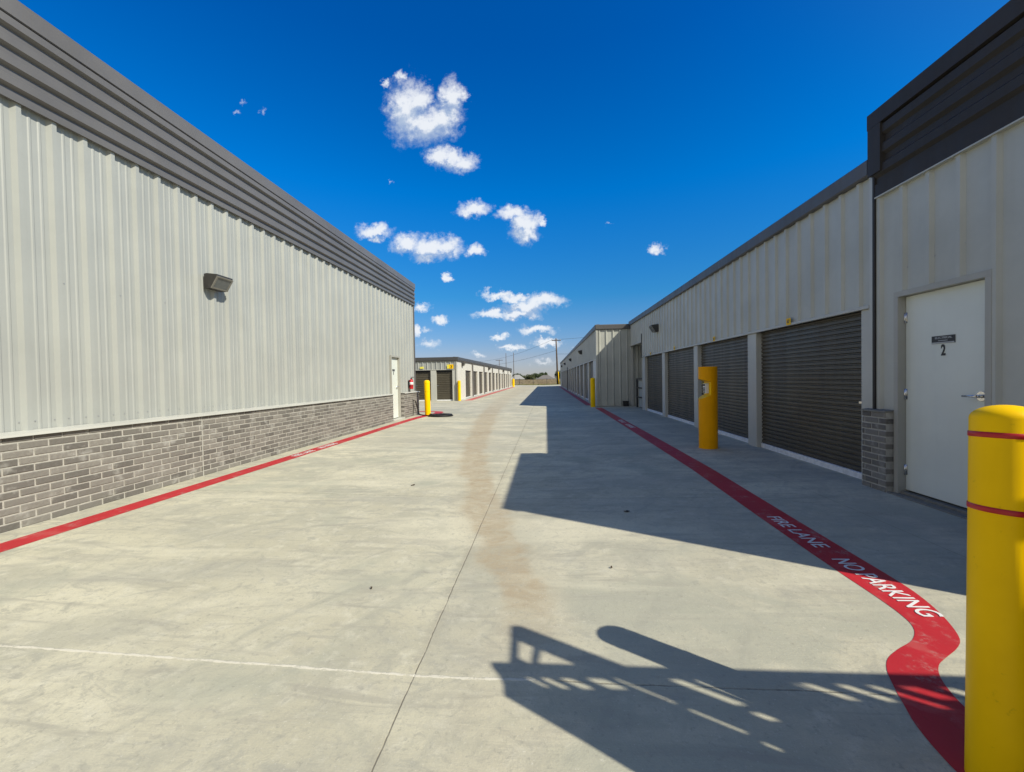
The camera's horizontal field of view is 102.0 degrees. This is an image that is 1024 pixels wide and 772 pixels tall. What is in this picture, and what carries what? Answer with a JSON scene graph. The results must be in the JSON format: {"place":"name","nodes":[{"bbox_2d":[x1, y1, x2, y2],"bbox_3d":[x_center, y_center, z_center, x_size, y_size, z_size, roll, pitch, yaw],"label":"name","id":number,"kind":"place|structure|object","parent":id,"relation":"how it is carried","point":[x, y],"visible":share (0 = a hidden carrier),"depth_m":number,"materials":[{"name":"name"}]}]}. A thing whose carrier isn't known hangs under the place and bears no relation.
{"place":"outdoors","nodes":[
{"label":"outdoors","id":0,"kind":"place"},
{"bbox_2d":[0,0,419,533],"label":"storage building","id":1,"kind":"structure","parent":0,"point":[137,357],"depth_m":5.16,"materials":[{"name":"grey metal"}]},
{"bbox_2d":[204,273,232,291],"bbox_3d":[-4.345,-1.532,6.147,0.212,0.218,0.304,-1,1,5],"label":"wall light","id":2,"kind":"object","parent":1,"relation":"attached to","point":[217,282],"visible":1,"depth_m":6.05,"materials":[{"name":"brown metal"}]},
{"bbox_2d":[392,357,398,417],"bbox_3d":[-3.854,0.062,13.565,0.118,1.987,0.719,-1,1,5],"label":"door","id":3,"kind":"structure","parent":1,"relation":"in","point":[395,386],"depth_m":13.68,"materials":[{"name":"white paint"}]},
{"bbox_2d":[409,378,412,388],"bbox_3d":[-3.608,-0.109,14.921,0.195,0.437,0.173,-1,1,5],"label":"fire extinguisher","id":4,"kind":"object","parent":1,"relation":"attached to","point":[411,384],"visible":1,"depth_m":14.86,"materials":[{"name":"red metal"}]},
{"bbox_2d":[415,357,511,400],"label":"storage building","id":5,"kind":"structure","parent":0,"point":[443,375],"depth_m":25.47,"materials":[{"name":"beige metal"}]},
{"bbox_2d":[416,372,430,400],"bbox_3d":[-5.439,0.031,25.431,1.000,1.805,0.050,-1,1,5],"label":"roller door","id":6,"kind":"structure","parent":5,"relation":"in","point":[421,377],"depth_m":25.45,"materials":[{"name":"brown metal"}]},
{"bbox_2d":[437,371,452,400],"bbox_3d":[-4.104,0.010,25.321,1.000,1.805,0.050,-1,1,5],"label":"roller door","id":7,"kind":"structure","parent":5,"relation":"in","point":[444,379],"depth_m":25.33,"materials":[{"name":"brown metal"}]},
{"bbox_2d":[465,370,470,397],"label":"roller door","id":8,"kind":"structure","parent":5,"relation":"in","point":[467,373],"depth_m":29.05,"materials":[{"name":"brown metal"}]},
{"bbox_2d":[473,371,476,395],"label":"roller door","id":9,"kind":"structure","parent":5,"relation":"in","point":[474,372],"depth_m":32.22,"materials":[{"name":"brown metal"}]},
{"bbox_2d":[479,372,482,394],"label":"roller door","id":10,"kind":"structure","parent":5,"relation":"in","point":[480,373],"depth_m":34.74,"materials":[{"name":"brown metal"}]},
{"bbox_2d":[485,372,486,392],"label":"roller door","id":11,"kind":"structure","parent":5,"relation":"in","point":[485,372],"depth_m":37.70,"materials":[{"name":"brown metal"}]},
{"bbox_2d":[489,373,490,391],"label":"roller door","id":12,"kind":"structure","parent":5,"relation":"in","point":[489,373],"depth_m":40.55,"materials":[{"name":"brown metal"}]},
{"bbox_2d":[0,385,966,771],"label":"driveway","id":13,"kind":"structure","parent":0,"point":[422,593],"depth_m":2.39,"materials":[{"name":"concrete"}]},
{"bbox_2d":[424,380,430,414],"bbox_3d":[-3.128,0.446,15.319,0.220,1.330,0.220,-2,1,5],"label":"bollard","id":14,"kind":"object","parent":13,"relation":"on","point":[427,396],"visible":0.94,"depth_m":15.23,"materials":[{"name":"yellow metal"}]},
{"bbox_2d":[415,400,452,416],"bbox_3d":[-2.823,0.801,14.949,1.404,0.578,0.896,-1,1,5],"label":"garden hose","id":15,"kind":"object","parent":13,"relation":"on","point":[440,415],"visible":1,"depth_m":14.88,"materials":[{"name":"rubber"}]},
{"bbox_2d":[458,380,460,400],"bbox_3d":[-3.188,0.292,25.056,0.200,1.270,0.200,-1,1,5],"label":"bollard","id":16,"kind":"object","parent":13,"relation":"on","point":[459,390],"visible":0.97,"depth_m":24.97,"materials":[{"name":"yellow metal"}]},
{"bbox_2d":[590,378,594,406],"bbox_3d":[3.589,0.294,18.397,0.220,1.330,0.220,-1,1,5],"label":"bollard","id":17,"kind":"object","parent":13,"relation":"on","point":[592,389],"visible":0.95,"depth_m":18.31,"materials":[{"name":"yellow metal"}]},
{"bbox_2d":[623,401,628,405],"bbox_3d":[4.995,0.771,18.201,0.240,0.225,0.280,-1,1,5],"label":"bait box","id":18,"kind":"object","parent":13,"relation":"on","point":[625,403],"visible":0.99,"depth_m":18.07,"materials":[{"name":"black plastic"}]},
{"bbox_2d":[636,378,641,406],"bbox_3d":[5.220,0.294,16.823,0.090,1.220,1.190,-1,1,5],"label":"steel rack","id":19,"kind":"object","parent":13,"relation":"on","point":[640,393],"visible":0.56,"depth_m":17.12,"materials":[{"name":"grey metal"}]},
{"bbox_2d":[698,366,717,448],"bbox_3d":[3.532,0.399,7.465,0.316,1.493,0.316,-1,1,5],"label":"keypad post","id":20,"kind":"object","parent":13,"relation":"on","point":[708,415],"visible":0.95,"depth_m":7.33,"materials":[{"name":"yellow metal"}]},
{"bbox_2d":[964,405,1023,771],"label":"bollard","id":21,"kind":"object","parent":13,"relation":"on","point":[994,700],"visible":1,"depth_m":1.31,"materials":[{"name":"yellow metal"}]},
{"bbox_2d":[18,0,1009,377],"label":"sky","id":22,"kind":"structure","parent":0,"point":[539,172],"materials":[{"name":"blue"}]},
{"bbox_2d":[560,324,641,405],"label":"storage building","id":23,"kind":"structure","parent":0,"point":[603,359],"depth_m":18.43,"materials":[{"name":"grey metal"}]},
{"bbox_2d":[578,366,579,395],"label":"roller door","id":24,"kind":"structure","parent":23,"relation":"in","point":[578,366],"depth_m":30.10,"materials":[{"name":"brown metal"}]},
{"bbox_2d":[581,365,582,396],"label":"roller door","id":25,"kind":"structure","parent":23,"relation":"in","point":[581,365],"depth_m":27.02,"materials":[{"name":"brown metal"}]},
{"bbox_2d":[585,363,587,399],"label":"roller door","id":26,"kind":"structure","parent":23,"relation":"in","point":[586,365],"depth_m":24.13,"materials":[{"name":"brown metal"}]},
{"bbox_2d":[590,362,592,401],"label":"roller door","id":27,"kind":"structure","parent":23,"relation":"in","point":[591,363],"depth_m":21.49,"materials":[{"name":"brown metal"}]},
{"bbox_2d":[628,160,868,479],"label":"storage building","id":28,"kind":"structure","parent":0,"point":[771,322],"depth_m":6.60,"materials":[{"name":"grey metal"}]},
{"bbox_2d":[649,324,658,332],"bbox_3d":[4.708,-1.915,13.776,0.239,0.245,0.342,-1,1,5],"label":"wall light","id":29,"kind":"object","parent":28,"relation":"attached to","point":[654,328],"visible":1,"depth_m":13.61,"materials":[{"name":"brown metal"}]},
{"bbox_2d":[647,354,662,414],"bbox_3d":[5.034,-0.065,14.523,0.042,2.039,2.330,-1,1,5],"label":"roller door","id":30,"kind":"structure","parent":28,"relation":"in","point":[654,362],"depth_m":14.60,"materials":[{"name":"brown metal"}]},
{"bbox_2d":[668,347,693,424],"bbox_3d":[4.809,-0.011,11.783,0.042,2.039,2.570,-1,1,5],"label":"roller door","id":31,"kind":"structure","parent":28,"relation":"in","point":[680,362],"depth_m":11.75,"materials":[{"name":"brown metal"}]},
{"bbox_2d":[701,336,747,442],"bbox_3d":[4.577,0.044,8.963,0.042,2.039,2.550,-1,1,5],"label":"roller door","id":32,"kind":"structure","parent":28,"relation":"in","point":[730,357],"depth_m":8.59,"materials":[{"name":"brown metal"}]},
{"bbox_2d":[761,312,861,478],"bbox_3d":[4.342,0.099,6.153,0.050,2.039,2.470,-1,1,5],"label":"roller door","id":33,"kind":"structure","parent":28,"relation":"in","point":[812,391],"depth_m":5.90,"materials":[{"name":"brown metal"}]},
{"bbox_2d":[861,0,1023,519],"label":"storage building","id":34,"kind":"structure","parent":0,"point":[945,153],"depth_m":3.88,"materials":[{"name":"grey metal"}]},
{"bbox_2d":[904,279,984,507],"bbox_3d":[4.112,0.089,3.959,0.118,2.032,0.889,-1,1,5],"label":"door","id":35,"kind":"structure","parent":34,"relation":"in","point":[945,328],"depth_m":3.97,"materials":[{"name":"white paint"}]},
{"bbox_3d":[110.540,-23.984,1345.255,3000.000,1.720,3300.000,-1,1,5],"label":"ground","id":36,"kind":"structure","parent":0,"visible":0},
{"bbox_2d":[511,375,523,383],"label":"house","id":37,"kind":"structure","parent":36,"relation":"on","point":[516,377],"depth_m":165.93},
{"bbox_2d":[526,374,535,379],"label":"tree","id":38,"kind":"object","parent":36,"relation":"on","point":[529,377],"visible":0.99,"depth_m":222.96,"materials":[{"name":"green plant"}]},
{"bbox_2d":[512,379,560,384],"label":"wooden fence","id":39,"kind":"object","parent":36,"relation":"on","point":[548,381],"visible":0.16,"depth_m":139.75,"materials":[{"name":"brown wood"}]},
{"bbox_2d":[515,383,559,384],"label":"weeds","id":40,"kind":"object","parent":36,"relation":"on","point":[540,384],"visible":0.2,"depth_m":129.51,"materials":[{"name":"plant"}]},
{"bbox_2d":[532,372,544,377],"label":"tree","id":41,"kind":"object","parent":36,"relation":"on","point":[540,374],"visible":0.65,"depth_m":228.76,"materials":[{"name":"green plant"}]},
{"bbox_2d":[537,375,553,382],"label":"house","id":42,"kind":"structure","parent":36,"relation":"on","point":[543,377],"depth_m":185.73,"materials":[{"name":"beige brick"}]},
{"bbox_2d":[552,338,560,384],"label":"utility pole","id":43,"kind":"object","parent":36,"relation":"on","point":[556,340],"visible":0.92,"depth_m":89.28,"materials":[{"name":"brown wood"}]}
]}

